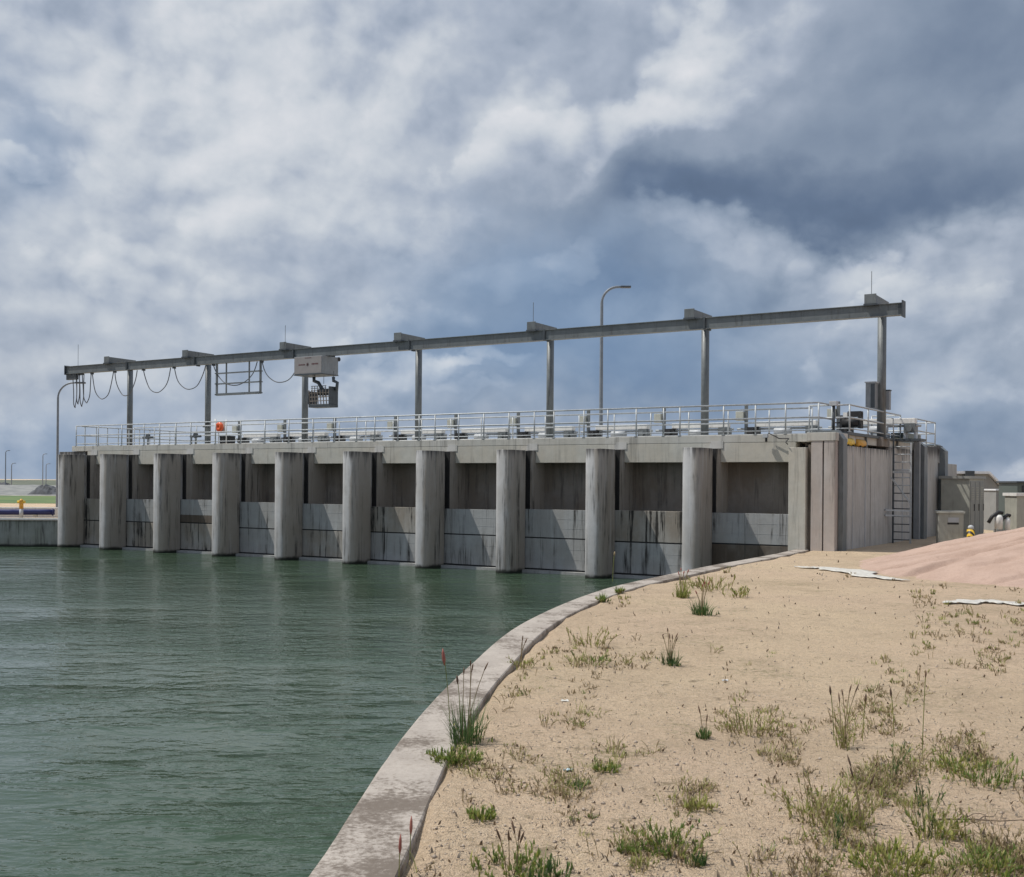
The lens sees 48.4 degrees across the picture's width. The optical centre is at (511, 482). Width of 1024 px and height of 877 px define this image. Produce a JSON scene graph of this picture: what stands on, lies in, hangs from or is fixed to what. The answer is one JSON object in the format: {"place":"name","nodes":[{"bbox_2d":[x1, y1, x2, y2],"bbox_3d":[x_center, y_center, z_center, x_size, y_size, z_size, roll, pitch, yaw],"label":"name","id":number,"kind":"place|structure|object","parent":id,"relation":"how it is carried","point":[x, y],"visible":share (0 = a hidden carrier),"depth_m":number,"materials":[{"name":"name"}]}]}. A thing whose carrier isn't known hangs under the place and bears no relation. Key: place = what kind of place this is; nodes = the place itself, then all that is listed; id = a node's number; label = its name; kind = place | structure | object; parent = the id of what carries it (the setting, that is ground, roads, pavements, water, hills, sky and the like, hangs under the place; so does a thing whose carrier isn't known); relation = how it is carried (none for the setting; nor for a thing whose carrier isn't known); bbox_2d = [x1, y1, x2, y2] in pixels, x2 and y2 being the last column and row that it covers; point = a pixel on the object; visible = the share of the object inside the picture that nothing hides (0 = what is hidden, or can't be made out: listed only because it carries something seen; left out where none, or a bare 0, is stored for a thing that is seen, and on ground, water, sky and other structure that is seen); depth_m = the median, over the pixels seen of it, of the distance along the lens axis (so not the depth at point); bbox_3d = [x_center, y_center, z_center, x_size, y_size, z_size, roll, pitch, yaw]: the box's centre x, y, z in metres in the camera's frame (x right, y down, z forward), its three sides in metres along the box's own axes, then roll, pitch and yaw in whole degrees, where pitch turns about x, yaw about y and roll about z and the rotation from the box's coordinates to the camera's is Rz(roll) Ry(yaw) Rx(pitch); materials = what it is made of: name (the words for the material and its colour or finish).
{"place":"outdoors","nodes":[
{"label":"outdoors","id":0,"kind":"place"},
{"bbox_2d":[0,485,55,495],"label":"rocky embankment","id":1,"kind":"structure","parent":0,"point":[16,490],"depth_m":171.23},
{"bbox_2d":[0,496,55,503],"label":"meadow","id":2,"kind":"structure","parent":0,"point":[33,499],"depth_m":122.88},
{"bbox_2d":[0,480,55,484],"bbox_3d":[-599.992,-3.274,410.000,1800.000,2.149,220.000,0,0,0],"label":"scrub ridge","id":3,"kind":"structure","parent":0,"point":[31,482],"depth_m":369.63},
{"bbox_2d":[0,517,57,520],"bbox_3d":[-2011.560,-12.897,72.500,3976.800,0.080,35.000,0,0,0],"label":"sand shore","id":4,"kind":"structure","parent":0,"point":[28,517],"depth_m":63.49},
{"bbox_2d":[0,507,57,516],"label":"white kerb","id":5,"kind":"structure","parent":4,"relation":"on","point":[56,511],"depth_m":63.57,"materials":[{"name":"paint"}]},
{"bbox_2d":[56,382,85,506],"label":"street lamp","id":6,"kind":"object","parent":4,"relation":"on","point":[57,435],"visible":0.75,"depth_m":69.94,"materials":[{"name":"grey metal"}]},
{"bbox_2d":[0,547,643,876],"bbox_3d":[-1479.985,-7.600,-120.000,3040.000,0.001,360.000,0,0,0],"label":"water","id":7,"kind":"structure","parent":0,"point":[176,714],"depth_m":18.94,"materials":[{"name":"liquid"}]},
{"bbox_2d":[0,518,57,546],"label":"bank wall","id":8,"kind":"structure","parent":7,"relation":"in","point":[35,532],"depth_m":58.93,"materials":[{"name":"concrete"}]},
{"bbox_2d":[0,508,54,516],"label":"water pipe","id":9,"kind":"object","parent":8,"relation":"on","point":[35,512],"visible":1,"depth_m":62.57,"materials":[{"name":"plastic"}]},
{"bbox_2d":[0,479,1023,876],"bbox_3d":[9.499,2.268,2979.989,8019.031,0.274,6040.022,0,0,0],"label":"sand ground","id":10,"kind":"structure","parent":0,"point":[734,623],"depth_m":10.46,"materials":[{"name":"sand"}]},
{"bbox_2d":[28,484,55,494],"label":"rubble heap","id":11,"kind":"object","parent":10,"relation":"on","point":[45,489],"visible":0.56,"depth_m":156.62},
{"bbox_2d":[426,742,483,767],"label":"grass tuft","id":12,"kind":"object","parent":10,"relation":"on","point":[452,757],"visible":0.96,"depth_m":8.50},
{"bbox_2d":[433,660,499,746],"bbox_3d":[-0.368,1.759,9.148,0.605,0.689,0.603,0,0,-24],"label":"grass tuft","id":13,"kind":"object","parent":10,"relation":"on","point":[465,735],"visible":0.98,"depth_m":9.13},
{"bbox_2d":[462,802,497,822],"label":"grass tuft","id":14,"kind":"object","parent":10,"relation":"on","point":[474,814],"visible":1,"depth_m":7.09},
{"bbox_2d":[58,432,956,578],"bbox_3d":[-2.258,2.068,57.120,42.580,7.830,20.200,0,0,33],"label":"barrage","id":15,"kind":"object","parent":10,"relation":"on","point":[697,481],"visible":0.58,"depth_m":45.98,"materials":[{"name":"concrete"}]},
{"bbox_2d":[84,498,99,544],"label":"sluice gate","id":16,"kind":"structure","parent":15,"relation":"attached to","point":[91,519],"depth_m":59.08,"materials":[{"name":"grey metal"}]},
{"bbox_2d":[126,499,152,547],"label":"sluice gate","id":17,"kind":"structure","parent":15,"relation":"attached to","point":[139,522],"depth_m":57.07,"materials":[{"name":"grey metal"}]},
{"bbox_2d":[82,426,204,445],"bbox_3d":[-20.402,-2.473,63.849,1.820,1.100,7.360,0,0,33],"label":"guard railing","id":18,"kind":"object","parent":15,"relation":"on","point":[129,437],"visible":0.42,"depth_m":63.78,"materials":[{"name":"metal"}]},
{"bbox_2d":[180,499,211,550],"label":"sluice gate","id":19,"kind":"structure","parent":15,"relation":"attached to","point":[195,525],"depth_m":54.89,"materials":[{"name":"grey metal"}]},
{"bbox_2d":[239,502,274,554],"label":"sluice gate","id":20,"kind":"structure","parent":15,"relation":"attached to","point":[256,527],"depth_m":52.70,"materials":[{"name":"grey metal"}]},
{"bbox_2d":[232,422,281,442],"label":"gate hoist","id":21,"kind":"object","parent":15,"relation":"on","point":[254,437],"visible":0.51,"depth_m":64.70,"materials":[{"name":"grey paint"}]},
{"bbox_2d":[277,420,329,441],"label":"gate hoist","id":22,"kind":"object","parent":15,"relation":"on","point":[299,436],"visible":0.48,"depth_m":63.09,"materials":[{"name":"grey metal"}]},
{"bbox_2d":[302,504,342,558],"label":"sluice gate","id":23,"kind":"structure","parent":15,"relation":"attached to","point":[322,526],"depth_m":50.52,"materials":[{"name":"grey metal"}]},
{"bbox_2d":[327,419,382,440],"bbox_3d":[-8.373,-2.665,60.873,3.820,1.680,0.900,0,0,33],"label":"gate hoist","id":24,"kind":"object","parent":15,"relation":"on","point":[350,435],"visible":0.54,"depth_m":60.73,"materials":[{"name":"grey metal"}]},
{"bbox_2d":[370,507,415,562],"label":"sluice gate","id":25,"kind":"structure","parent":15,"relation":"attached to","point":[393,534],"depth_m":48.37,"materials":[{"name":"grey metal"}]},
{"bbox_2d":[387,417,446,439],"bbox_3d":[-4.848,-2.638,58.620,3.820,1.680,0.900,0,0,33],"label":"gate hoist","id":26,"kind":"object","parent":15,"relation":"on","point":[427,433],"visible":0.51,"depth_m":58.66,"materials":[{"name":"grey metal"}]},
{"bbox_2d":[76,402,831,445],"bbox_3d":[-5.944,-2.364,50.744,40.300,1.100,1.670,0,0,33],"label":"guard railing","id":27,"kind":"object","parent":15,"relation":"on","point":[458,426],"visible":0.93,"depth_m":46.74,"materials":[{"name":"metal"}]},
{"bbox_2d":[444,509,495,566],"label":"sluice gate","id":28,"kind":"structure","parent":15,"relation":"attached to","point":[469,537],"depth_m":46.23,"materials":[{"name":"grey metal"}]},
{"bbox_2d":[134,407,812,444],"bbox_3d":[-4.800,-2.356,52.238,37.820,1.100,0.120,0,0,33],"label":"guard railing","id":29,"kind":"object","parent":15,"relation":"on","point":[545,427],"visible":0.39,"depth_m":48.94,"materials":[{"name":"metal"}]},
{"bbox_2d":[447,415,510,438],"bbox_3d":[-1.601,-2.614,56.544,3.820,1.680,0.900,0,0,33],"label":"gate hoist","id":30,"kind":"object","parent":15,"relation":"on","point":[497,432],"visible":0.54,"depth_m":56.55,"materials":[{"name":"grey metal"}]},
{"bbox_2d":[64,271,905,444],"bbox_3d":[-5.713,-4.913,55.552,48.620,6.200,2.020,0,0,33],"label":"monorail crane","id":31,"kind":"object","parent":15,"relation":"on","point":[874,305],"visible":0.92,"depth_m":51.07,"materials":[{"name":"grey paint"}]},
{"bbox_2d":[73,361,293,407],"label":"festoon cable","id":32,"kind":"object","parent":31,"relation":"hanging from","point":[174,368],"visible":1,"depth_m":65.50,"materials":[{"name":"grey rubber"}]},
{"bbox_2d":[215,361,262,395],"bbox_3d":[-14.489,-5.509,60.345,3.330,1.720,0.260,0,0,33],"label":"lifting frame","id":33,"kind":"object","parent":31,"relation":"hanging from","point":[260,371],"visible":1,"depth_m":60.13,"materials":[{"name":"grey paint"}]},
{"bbox_2d":[293,355,340,377],"bbox_3d":[-9.850,-5.704,57.574,1.920,1.420,1.388,0,0,33],"label":"hoist trolley","id":34,"kind":"object","parent":31,"relation":"hanging from","point":[316,366],"visible":0.99,"depth_m":57.03,"materials":[{"name":"metal"}]},
{"bbox_2d":[308,371,338,407],"bbox_3d":[-9.533,-4.662,57.132,2.123,1.820,0.805,0,0,33],"label":"trash grab","id":35,"kind":"object","parent":34,"relation":"hanging from","point":[331,392],"visible":0.99,"depth_m":56.79,"materials":[{"name":"grey metal"}]},
{"bbox_2d":[865,381,878,408],"bbox_3d":[13.729,-3.320,43.503,0.420,1.045,0.450,0,0,33],"label":"control cabinet","id":36,"kind":"object","parent":31,"relation":"attached to","point":[872,394],"visible":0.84,"depth_m":43.34,"materials":[{"name":"metal"}]},
{"bbox_2d":[510,413,577,437],"bbox_3d":[1.534,-2.591,54.540,3.820,1.680,0.900,0,0,33],"label":"gate hoist","id":37,"kind":"object","parent":15,"relation":"on","point":[539,431],"visible":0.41,"depth_m":54.70,"materials":[{"name":"grey metal"}]},
{"bbox_2d":[525,509,584,571],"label":"sluice gate","id":38,"kind":"structure","parent":15,"relation":"attached to","point":[554,540],"depth_m":44.08,"materials":[{"name":"grey metal"}]},
{"bbox_2d":[599,285,630,436],"bbox_3d":[5.001,-5.695,56.000,1.621,7.965,0.400,0,0,0],"label":"street lamp","id":39,"kind":"object","parent":15,"relation":"on","point":[601,361],"visible":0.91,"depth_m":55.93,"materials":[{"name":"grey metal"}]},
{"bbox_2d":[580,411,652,436],"bbox_3d":[4.803,-2.566,52.451,3.820,1.680,0.900,0,0,33],"label":"gate hoist","id":40,"kind":"object","parent":15,"relation":"on","point":[641,429],"visible":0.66,"depth_m":52.27,"materials":[{"name":"grey metal"}]},
{"bbox_2d":[614,510,681,575],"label":"sluice gate","id":41,"kind":"structure","parent":15,"relation":"attached to","point":[648,543],"depth_m":41.94,"materials":[{"name":"grey metal"}]},
{"bbox_2d":[654,408,733,435],"bbox_3d":[8.062,-2.542,50.368,3.820,1.680,0.900,0,0,33],"label":"gate hoist","id":42,"kind":"object","parent":15,"relation":"on","point":[718,427],"visible":0.54,"depth_m":50.50,"materials":[{"name":"grey metal"}]},
{"bbox_2d":[712,513,787,564],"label":"sluice gate","id":43,"kind":"structure","parent":15,"relation":"attached to","point":[739,536],"depth_m":39.90,"materials":[{"name":"grey metal"}]},
{"bbox_2d":[736,406,821,433],"bbox_3d":[11.326,-2.517,48.281,3.820,1.680,0.900,0,0,33],"label":"gate hoist","id":44,"kind":"object","parent":15,"relation":"on","point":[773,426],"visible":0.48,"depth_m":48.35,"materials":[{"name":"grey metal"}]},
{"bbox_2d":[812,430,846,550],"bbox_3d":[10.825,0.401,38.891,1.080,4.360,0.460,0,0,33],"label":"cable duct","id":45,"kind":"object","parent":15,"relation":"attached to","point":[842,499],"visible":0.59,"depth_m":38.48,"materials":[{"name":"metal"}]},
{"bbox_2d":[829,401,837,429],"bbox_3d":[11.175,-2.256,39.594,0.260,1.140,0.220,0,0,33],"label":"sensor post","id":46,"kind":"object","parent":15,"relation":"on","point":[833,404],"visible":0.94,"depth_m":39.55,"materials":[{"name":"grey metal"}]},
{"bbox_2d":[809,432,899,447],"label":"end platform","id":47,"kind":"structure","parent":15,"relation":"on","point":[866,436],"depth_m":41.76,"materials":[{"name":"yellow metal"}]},
{"bbox_2d":[835,411,862,431],"bbox_3d":[12.228,-2.232,41.742,1.160,0.732,0.386,0,0,33],"label":"winch","id":48,"kind":"object","parent":47,"relation":"on","point":[844,422],"visible":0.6,"depth_m":41.50,"materials":[{"name":"black metal"}]},
{"bbox_2d":[807,404,900,438],"bbox_3d":[13.086,-2.252,43.149,1.550,0.980,7.170,0,0,33],"label":"guard railing","id":49,"kind":"object","parent":47,"relation":"on","point":[868,420],"visible":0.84,"depth_m":41.10,"materials":[{"name":"metal"}]},
{"bbox_2d":[827,401,925,441],"bbox_3d":[14.681,-2.492,46.136,3.820,1.680,0.900,0,0,33],"label":"gate hoist","id":50,"kind":"object","parent":15,"relation":"on","point":[910,425],"visible":0.58,"depth_m":45.58,"materials":[{"name":"grey metal"}]},
{"bbox_2d":[885,417,911,543],"bbox_3d":[14.683,-0.027,43.850,1.245,5.174,1.010,0,0,33],"label":"ladder","id":51,"kind":"object","parent":15,"relation":"attached to","point":[893,493],"visible":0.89,"depth_m":44.03,"materials":[{"name":"grey metal"}]},
{"bbox_2d":[891,433,920,538],"bbox_3d":[16.206,0.237,46.899,0.620,4.470,2.450,0,0,33],"label":"duct","id":52,"kind":"object","parent":15,"relation":"attached to","point":[917,489],"visible":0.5,"depth_m":47.59,"materials":[{"name":"grey metal"}]},
{"bbox_2d":[888,418,935,445],"bbox_3d":[17.351,-2.180,50.036,1.720,1.080,3.570,0,0,33],"label":"guard railing","id":53,"kind":"object","parent":15,"relation":"on","point":[926,433],"visible":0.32,"depth_m":50.85,"materials":[{"name":"metal"}]},
{"bbox_2d":[904,442,927,538],"bbox_3d":[16.918,0.407,48.312,1.200,4.440,0.550,0,0,33],"label":"cable duct","id":54,"kind":"object","parent":15,"relation":"attached to","point":[923,506],"visible":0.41,"depth_m":47.82,"materials":[{"name":"metal"}]},
{"bbox_2d":[926,444,947,510],"bbox_3d":[19.072,0.463,51.683,1.200,4.360,0.600,0,0,33],"label":"cable duct","id":55,"kind":"object","parent":15,"relation":"attached to","point":[943,467],"visible":0.51,"depth_m":51.22,"materials":[{"name":"metal"}]},
{"bbox_2d":[466,819,564,876],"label":"grass tuft","id":56,"kind":"object","parent":10,"relation":"on","point":[518,865],"visible":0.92,"depth_m":6.20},
{"bbox_2d":[499,636,543,669],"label":"grass tuft","id":57,"kind":"object","parent":10,"relation":"on","point":[530,661],"visible":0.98,"depth_m":13.12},
{"bbox_2d":[522,852,572,876],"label":"grass tuft","id":58,"kind":"object","parent":10,"relation":"on","point":[550,866],"visible":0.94,"depth_m":6.10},
{"bbox_2d":[309,549,808,876],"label":"retaining wall","id":59,"kind":"structure","parent":10,"relation":"on","point":[400,791],"depth_m":8.34,"materials":[{"name":"concrete"}]},
{"bbox_2d":[566,776,590,788],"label":"grass tuft","id":60,"kind":"object","parent":10,"relation":"on","point":[579,783],"visible":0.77,"depth_m":7.84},
{"bbox_2d":[564,649,613,666],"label":"grass tuft","id":61,"kind":"object","parent":10,"relation":"on","point":[601,658],"visible":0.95,"depth_m":13.37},
{"bbox_2d":[566,626,620,648],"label":"weed","id":62,"kind":"object","parent":10,"relation":"on","point":[603,641],"visible":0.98,"depth_m":14.84,"materials":[{"name":"green plant"}]},
{"bbox_2d":[592,755,620,773],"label":"grass tuft","id":63,"kind":"object","parent":10,"relation":"on","point":[607,768],"visible":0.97,"depth_m":8.27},
{"bbox_2d":[616,835,644,855],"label":"grass tuft","id":64,"kind":"object","parent":10,"relation":"on","point":[621,845],"visible":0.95,"depth_m":6.52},
{"bbox_2d":[655,628,682,666],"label":"grass tuft","id":65,"kind":"object","parent":10,"relation":"on","point":[670,660],"visible":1,"depth_m":13.32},
{"bbox_2d":[622,816,721,859],"bbox_3d":[0.883,2.032,6.586,0.522,0.214,0.621,0,0,34],"label":"grass tuft","id":66,"kind":"object","parent":10,"relation":"on","point":[675,835],"visible":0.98,"depth_m":6.60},
{"bbox_2d":[672,568,690,597],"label":"grass tuft","id":67,"kind":"object","parent":10,"relation":"on","point":[684,593],"visible":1,"depth_m":21.09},
{"bbox_2d":[685,848,708,867],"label":"grass tuft","id":68,"kind":"object","parent":10,"relation":"on","point":[701,861],"visible":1,"depth_m":6.32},
{"bbox_2d":[681,788,718,812],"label":"grass tuft","id":69,"kind":"object","parent":10,"relation":"on","point":[692,803],"visible":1,"depth_m":7.35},
{"bbox_2d":[687,581,719,615],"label":"grass tuft","id":70,"kind":"object","parent":10,"relation":"on","point":[699,609],"visible":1,"depth_m":18.18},
{"bbox_2d":[696,705,711,739],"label":"grass tuft","id":71,"kind":"object","parent":10,"relation":"on","point":[704,734],"visible":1,"depth_m":9.41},
{"bbox_2d":[679,572,743,591],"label":"weed","id":72,"kind":"object","parent":10,"relation":"on","point":[698,584],"visible":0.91,"depth_m":22.76,"materials":[{"name":"green plant"}]},
{"bbox_2d":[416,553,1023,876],"bbox_3d":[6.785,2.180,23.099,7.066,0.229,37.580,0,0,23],"label":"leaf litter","id":73,"kind":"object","parent":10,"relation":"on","point":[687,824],"visible":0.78,"depth_m":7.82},
{"bbox_2d":[417,564,1023,876],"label":"grit","id":74,"kind":"object","parent":10,"relation":"on","point":[603,802],"visible":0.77,"depth_m":7.66,"materials":[{"name":"stone"}]},
{"bbox_2d":[722,584,749,598],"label":"weed","id":75,"kind":"object","parent":10,"relation":"on","point":[742,593],"visible":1,"depth_m":21.20,"materials":[{"name":"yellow plant"}]},
{"bbox_2d":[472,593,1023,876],"bbox_3d":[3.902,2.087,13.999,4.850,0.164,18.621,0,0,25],"label":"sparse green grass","id":76,"kind":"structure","parent":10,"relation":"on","point":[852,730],"depth_m":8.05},
{"bbox_2d":[709,697,795,737],"bbox_3d":[1.986,1.991,9.611,0.648,0.296,0.719,0,0,-25],"label":"weed","id":77,"kind":"object","parent":10,"relation":"on","point":[760,727],"visible":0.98,"depth_m":9.64,"materials":[{"name":"green plant"}]},
{"bbox_2d":[753,767,875,827],"bbox_3d":[1.893,1.957,7.172,0.772,0.339,0.685,0,0,12],"label":"weed","id":78,"kind":"object","parent":10,"relation":"on","point":[789,806],"visible":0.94,"depth_m":7.15,"materials":[{"name":"green plant"}]},
{"bbox_2d":[832,809,850,852],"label":"weed","id":79,"kind":"object","parent":10,"relation":"on","point":[835,846],"visible":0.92,"depth_m":6.59,"materials":[{"name":"green plant"}]},
{"bbox_2d":[826,684,858,750],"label":"weed","id":80,"kind":"object","parent":10,"relation":"on","point":[843,739],"visible":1,"depth_m":9.15,"materials":[{"name":"green plant"}]},
{"bbox_2d":[794,566,906,579],"bbox_3d":[8.326,2.159,27.328,1.157,0.057,4.204,0,0,-17],"label":"plastic sheet","id":81,"kind":"object","parent":10,"relation":"on","point":[862,573],"visible":0.99,"depth_m":27.56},
{"bbox_2d":[823,755,882,832],"bbox_3d":[2.115,1.901,6.975,0.309,0.446,0.388,0,0,-21],"label":"weed","id":82,"kind":"object","parent":10,"relation":"on","point":[861,820],"visible":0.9,"depth_m":6.98,"materials":[{"name":"green plant"}]},
{"bbox_2d":[835,830,944,876],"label":"grass tuft","id":83,"kind":"object","parent":10,"relation":"on","point":[918,860],"visible":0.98,"depth_m":6.23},
{"bbox_2d":[882,738,910,779],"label":"weed","id":84,"kind":"object","parent":10,"relation":"on","point":[897,768],"visible":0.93,"depth_m":8.14,"materials":[{"name":"green plant"}]},
{"bbox_2d":[899,768,952,838],"bbox_3d":[2.487,1.930,6.851,0.360,0.408,0.329,0,0,0],"label":"weed","id":85,"kind":"object","parent":10,"relation":"on","point":[930,818],"visible":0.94,"depth_m":6.84,"materials":[{"name":"green plant"}]},
{"bbox_2d":[859,527,1023,587],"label":"sand mound","id":86,"kind":"object","parent":10,"relation":"on","point":[995,558],"visible":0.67,"depth_m":27.21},
{"bbox_2d":[902,802,982,841],"bbox_3d":[2.552,2.003,6.803,0.501,0.260,0.359,0,0,28],"label":"weed","id":87,"kind":"object","parent":10,"relation":"on","point":[941,827],"visible":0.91,"depth_m":6.77,"materials":[{"name":"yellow plant"}]},
{"bbox_2d":[908,744,983,776],"bbox_3d":[3.253,2.058,8.453,0.558,0.192,0.421,0,0,-36],"label":"grass tuft","id":88,"kind":"object","parent":10,"relation":"on","point":[941,766],"visible":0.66,"depth_m":8.47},
{"bbox_2d":[935,511,964,542],"bbox_3d":[16.512,1.747,42.995,0.989,1.354,0.810,0,0,14],"label":"electric cabinet","id":89,"kind":"object","parent":10,"relation":"on","point":[949,525],"visible":0.7,"depth_m":42.67,"materials":[{"name":"grey paint"}]},
{"bbox_2d":[939,476,985,536],"bbox_3d":[20.206,1.082,51.130,1.410,2.740,2.060,0,0,40],"label":"switchgear kiosk","id":90,"kind":"object","parent":10,"relation":"on","point":[963,493],"visible":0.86,"depth_m":50.45,"materials":[{"name":"grey paint"}]},
{"bbox_2d":[970,481,974,528],"bbox_3d":[20.307,1.102,50.252,0.048,2.300,0.560,0,0,40],"label":"door","id":91,"kind":"structure","parent":90,"relation":"in","point":[972,483],"depth_m":50.22,"materials":[{"name":"grey paint"}]},
{"bbox_2d":[975,482,979,532],"bbox_3d":[20.705,1.105,50.723,0.033,2.300,0.560,0,0,40],"label":"door","id":92,"kind":"structure","parent":90,"relation":"in","point":[977,484],"depth_m":50.70,"materials":[{"name":"grey paint"}]},
{"bbox_2d":[979,482,983,532],"bbox_3d":[21.114,1.108,51.186,0.048,2.300,0.560,0,0,40],"label":"door","id":93,"kind":"structure","parent":90,"relation":"in","point":[981,495],"depth_m":51.16,"materials":[{"name":"grey paint"}]},
{"bbox_2d":[929,837,1023,876],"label":"grass tuft","id":94,"kind":"object","parent":10,"relation":"on","point":[999,867],"visible":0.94,"depth_m":6.18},
{"bbox_2d":[957,471,998,488],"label":"equipment building","id":95,"kind":"structure","parent":10,"relation":"on","point":[991,479],"depth_m":63.00,"materials":[{"name":"grey metal"}]},
{"bbox_2d":[938,810,1023,821],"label":"dead branch","id":96,"kind":"object","parent":10,"relation":"on","point":[981,819],"visible":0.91,"depth_m":7.12,"materials":[{"name":"wood"}]},
{"bbox_2d":[938,748,1023,791],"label":"grass tuft","id":97,"kind":"object","parent":10,"relation":"on","point":[998,782],"visible":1,"depth_m":8.04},
{"bbox_2d":[942,599,1023,604],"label":"plastic sheet","id":98,"kind":"object","parent":10,"relation":"on","point":[978,601],"visible":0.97,"depth_m":20.25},
{"bbox_2d":[951,798,1023,857],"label":"weed","id":99,"kind":"object","parent":10,"relation":"on","point":[990,835],"visible":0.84,"depth_m":6.52,"materials":[{"name":"green plant"}]},
{"bbox_2d":[984,489,998,530],"bbox_3d":[24.777,1.410,58.485,1.246,2.152,3.130,0,0,0],"label":"cabinet","id":100,"kind":"object","parent":10,"relation":"on","point":[991,501],"visible":0.23,"depth_m":57.65,"materials":[{"name":"metal"}]},
{"bbox_2d":[987,511,1003,531],"bbox_3d":[18.648,1.889,44.000,0.622,1.622,0.292,0,0,0],"label":"vent pipe","id":101,"kind":"object","parent":10,"relation":"on","point":[998,522],"visible":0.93,"depth_m":43.92,"materials":[{"name":"metal"}]},
{"bbox_2d":[996,481,1023,530],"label":"building","id":102,"kind":"structure","parent":10,"relation":"on","point":[1011,486],"depth_m":53.18,"materials":[{"name":"concrete"}]},
{"bbox_2d":[1003,493,1023,529],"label":"electric cabinet","id":103,"kind":"object","parent":10,"relation":"on","point":[1014,505],"visible":0.56,"depth_m":45.11,"materials":[{"name":"grey paint"}]},
{"bbox_2d":[0,0,1023,480],"label":"sky","id":104,"kind":"structure","parent":0,"point":[216,177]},
{"bbox_2d":[405,566,1023,876],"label":"sparse grass","id":105,"kind":"structure","parent":0,"point":[563,778],"depth_m":8.10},
{"bbox_2d":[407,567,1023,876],"bbox_3d":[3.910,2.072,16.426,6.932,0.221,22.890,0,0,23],"label":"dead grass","id":106,"kind":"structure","parent":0,"point":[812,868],"depth_m":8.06,"materials":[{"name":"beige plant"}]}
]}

